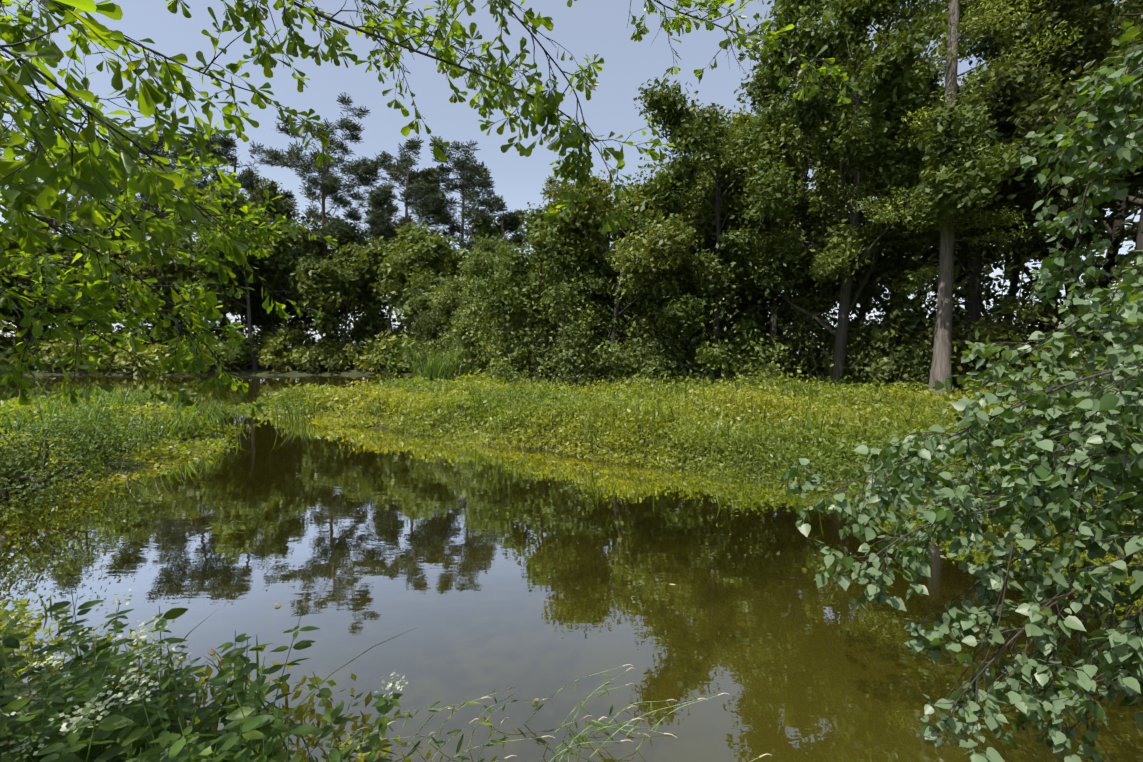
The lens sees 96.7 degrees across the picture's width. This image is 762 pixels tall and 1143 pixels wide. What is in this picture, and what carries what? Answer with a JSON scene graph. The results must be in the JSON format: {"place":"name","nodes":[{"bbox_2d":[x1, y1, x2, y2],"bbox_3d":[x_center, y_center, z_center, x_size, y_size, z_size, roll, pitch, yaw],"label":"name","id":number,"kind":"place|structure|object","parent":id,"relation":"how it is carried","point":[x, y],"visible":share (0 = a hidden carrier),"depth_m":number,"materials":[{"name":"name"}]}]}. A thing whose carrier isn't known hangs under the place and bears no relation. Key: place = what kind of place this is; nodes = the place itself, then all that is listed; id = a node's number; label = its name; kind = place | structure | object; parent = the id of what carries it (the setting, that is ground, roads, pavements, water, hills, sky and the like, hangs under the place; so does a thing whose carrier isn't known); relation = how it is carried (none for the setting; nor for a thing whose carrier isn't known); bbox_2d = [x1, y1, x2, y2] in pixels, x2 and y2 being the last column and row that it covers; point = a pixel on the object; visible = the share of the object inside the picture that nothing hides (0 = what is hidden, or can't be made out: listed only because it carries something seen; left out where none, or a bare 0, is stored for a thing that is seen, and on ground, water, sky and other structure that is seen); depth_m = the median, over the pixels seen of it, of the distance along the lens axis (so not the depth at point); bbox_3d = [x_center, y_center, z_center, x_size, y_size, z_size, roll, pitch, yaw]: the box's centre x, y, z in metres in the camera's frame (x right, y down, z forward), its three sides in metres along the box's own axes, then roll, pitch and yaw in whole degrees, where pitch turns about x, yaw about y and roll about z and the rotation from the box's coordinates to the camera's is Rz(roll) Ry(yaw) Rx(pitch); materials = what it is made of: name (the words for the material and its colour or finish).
{"place":"outdoors","nodes":[
{"label":"outdoors","id":0,"kind":"place"},
{"bbox_2d":[0,0,857,416],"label":"oak tree","id":1,"kind":"object","parent":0,"point":[122,164],"depth_m":3.01,"materials":[{"name":"green plant"}]},
{"bbox_2d":[0,0,1140,353],"label":"sky","id":2,"kind":"structure","parent":0,"point":[589,28],"materials":[{"name":"blue"}]},
{"bbox_2d":[0,356,1142,761],"bbox_3d":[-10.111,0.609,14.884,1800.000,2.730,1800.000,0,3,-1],"label":"ground","id":3,"kind":"structure","parent":0,"point":[4,744],"depth_m":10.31,"materials":[{"name":"green plant"}]},
{"bbox_2d":[0,390,168,531],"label":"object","id":4,"kind":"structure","parent":3,"relation":"on","point":[7,458],"depth_m":6.94,"materials":[{"name":"green plant"}]},
{"bbox_2d":[0,115,511,398],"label":"trees","id":5,"kind":"object","parent":3,"relation":"on","point":[402,270],"depth_m":52.29,"materials":[{"name":"green plant"}]},
{"bbox_2d":[4,92,569,257],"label":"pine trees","id":6,"kind":"object","parent":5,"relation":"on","point":[429,191],"visible":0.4,"depth_m":62.82,"materials":[{"name":"green plant"}]},
{"bbox_2d":[0,586,771,761],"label":"plant","id":7,"kind":"object","parent":3,"relation":"on","point":[111,724],"depth_m":2.21,"materials":[{"name":"green plant"}]},
{"bbox_2d":[0,342,1046,480],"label":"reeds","id":8,"kind":"object","parent":3,"relation":"on","point":[439,368],"depth_m":12.23,"materials":[{"name":"green plant"}]},
{"bbox_2d":[412,0,1142,393],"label":"forest tree","id":9,"kind":"object","parent":3,"relation":"on","point":[768,154],"depth_m":18.21,"materials":[{"name":"green plant"}]},
{"bbox_2d":[779,21,1142,761],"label":"poplar tree","id":10,"kind":"object","parent":3,"relation":"on","point":[1097,527],"depth_m":2.68,"materials":[{"name":"green plant"}]},
{"bbox_2d":[837,0,1089,396],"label":"cypress tree","id":11,"kind":"object","parent":3,"relation":"on","point":[996,218],"depth_m":15.46,"materials":[{"name":"green plant"}]},
{"bbox_2d":[0,375,1142,761],"bbox_3d":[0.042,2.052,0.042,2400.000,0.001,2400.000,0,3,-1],"label":"pond water","id":12,"kind":"structure","parent":0,"point":[530,573],"depth_m":4.35,"materials":[{"name":"brown"}]},
{"bbox_2d":[208,584,674,704],"bbox_3d":[0.916,1.794,4.893,7.280,0.001,3.833,0,3,-1],"label":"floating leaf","id":13,"kind":"object","parent":12,"relation":"on","point":[212,652],"visible":0.69,"depth_m":3.51,"materials":[{"name":"green plant"}]}
]}

